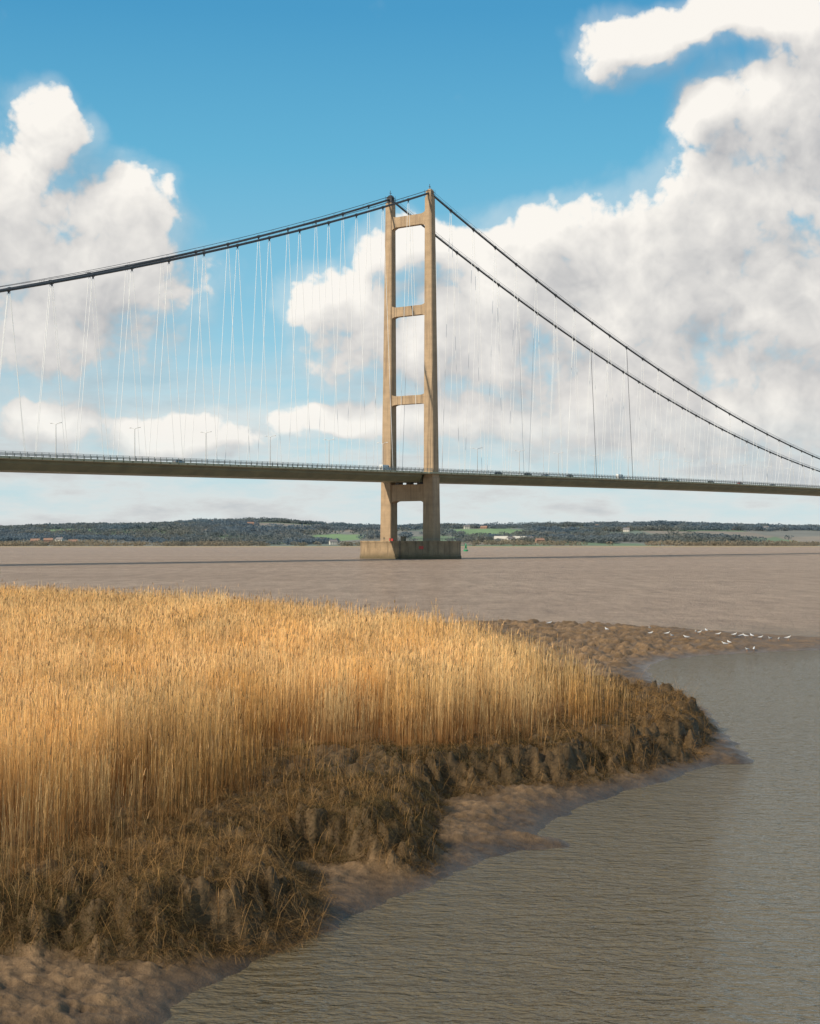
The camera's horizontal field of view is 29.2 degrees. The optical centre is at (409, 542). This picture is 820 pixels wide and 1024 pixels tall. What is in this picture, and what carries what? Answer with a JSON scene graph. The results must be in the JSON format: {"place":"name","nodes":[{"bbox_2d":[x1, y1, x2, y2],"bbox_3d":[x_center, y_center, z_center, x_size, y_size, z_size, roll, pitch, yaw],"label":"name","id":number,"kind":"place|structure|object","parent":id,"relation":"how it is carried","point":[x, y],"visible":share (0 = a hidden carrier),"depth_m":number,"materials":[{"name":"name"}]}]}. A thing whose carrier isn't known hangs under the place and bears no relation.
{"place":"outdoors","nodes":[
{"label":"outdoors","id":0,"kind":"place"},
{"bbox_2d":[0,547,819,1023],"bbox_3d":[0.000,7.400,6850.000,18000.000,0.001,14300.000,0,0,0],"label":"water","id":1,"kind":"structure","parent":0,"point":[690,897],"depth_m":36.98,"materials":[{"name":"brown liquid"}]},
{"bbox_2d":[0,184,819,558],"bbox_3d":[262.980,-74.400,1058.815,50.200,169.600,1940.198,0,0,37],"label":"suspension bridge","id":2,"kind":"structure","parent":1,"relation":"in","point":[424,482],"depth_m":697.87,"materials":[{"name":"concrete"}]},
{"bbox_2d":[50,422,61,457],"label":"street lamp","id":3,"kind":"object","parent":2,"relation":"on","point":[55,437],"visible":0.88,"depth_m":542.33,"materials":[{"name":"metal"}]},
{"bbox_2d":[133,427,140,460],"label":"street lamp","id":4,"kind":"object","parent":2,"relation":"on","point":[134,442],"visible":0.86,"depth_m":571.81,"materials":[{"name":"metal"}]},
{"bbox_2d":[200,431,210,463],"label":"street lamp","id":5,"kind":"object","parent":2,"relation":"on","point":[205,446],"visible":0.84,"depth_m":601.36,"materials":[{"name":"metal"}]},
{"bbox_2d":[268,435,275,465],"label":"street lamp","id":6,"kind":"object","parent":2,"relation":"on","point":[270,448],"visible":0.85,"depth_m":630.84,"materials":[{"name":"metal"}]},
{"bbox_2d":[379,465,390,469],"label":"van","id":7,"kind":"object","parent":2,"relation":"on","point":[385,468],"visible":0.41,"depth_m":679.76,"materials":[{"name":"white paint"}]},
{"bbox_2d":[0,619,819,1023],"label":"ground","id":8,"kind":"structure","parent":0,"point":[44,987],"depth_m":35.94,"materials":[{"name":"brown soil"}]},
{"bbox_2d":[0,579,677,934],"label":"reed bed","id":9,"kind":"object","parent":8,"relation":"on","point":[90,685],"visible":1,"depth_m":50.86,"materials":[{"name":"beige plant"}]},
{"bbox_2d":[0,657,730,971],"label":"marsh grass","id":10,"kind":"structure","parent":8,"relation":"on","point":[121,860],"depth_m":33.78,"materials":[{"name":"brown plant"}]},
{"bbox_2d":[0,522,819,546],"bbox_3d":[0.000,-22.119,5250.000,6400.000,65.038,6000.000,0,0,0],"label":"hills","id":11,"kind":"structure","parent":0,"point":[774,536],"depth_m":3123.52,"materials":[{"name":"green plant"}]},
{"bbox_2d":[43,538,52,542],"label":"house","id":12,"kind":"structure","parent":11,"relation":"on","point":[48,539],"depth_m":2703.09,"materials":[{"name":"brick"}]},
{"bbox_2d":[55,537,64,540],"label":"house","id":13,"kind":"structure","parent":11,"relation":"on","point":[60,538],"depth_m":2750.38,"materials":[{"name":"stone"}]},
{"bbox_2d":[329,539,337,544],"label":"house","id":14,"kind":"structure","parent":11,"relation":"on","point":[333,542],"depth_m":2750.99,"materials":[{"name":"stone"}]},
{"bbox_2d":[0,517,819,544],"bbox_3d":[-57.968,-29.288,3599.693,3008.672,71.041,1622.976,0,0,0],"label":"hill woodland","id":15,"kind":"object","parent":11,"relation":"on","point":[288,534],"visible":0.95,"depth_m":3145.36,"materials":[{"name":"green plant"}]},
{"bbox_2d":[0,539,819,545],"bbox_3d":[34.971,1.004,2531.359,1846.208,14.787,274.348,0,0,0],"label":"shore scrub","id":16,"kind":"object","parent":11,"relation":"on","point":[91,542],"visible":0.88,"depth_m":2486.04,"materials":[{"name":"green plant"}]},
{"bbox_2d":[2,517,819,528],"bbox_3d":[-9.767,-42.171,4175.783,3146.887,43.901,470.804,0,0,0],"label":"ridge trees","id":17,"kind":"object","parent":11,"relation":"on","point":[517,525],"visible":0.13,"depth_m":4001.59,"materials":[{"name":"green plant"}]},
{"bbox_2d":[494,536,507,540],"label":"farm shed","id":18,"kind":"structure","parent":11,"relation":"on","point":[501,537],"depth_m":2842.43,"materials":[{"name":"white metal"}]},
{"bbox_2d":[535,538,544,542],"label":"house","id":19,"kind":"structure","parent":11,"relation":"on","point":[539,539],"depth_m":2760.49,"materials":[{"name":"brick"}]},
{"bbox_2d":[0,0,819,525],"label":"sky","id":20,"kind":"structure","parent":0,"point":[654,164],"materials":[{"name":"blue"}]}
]}

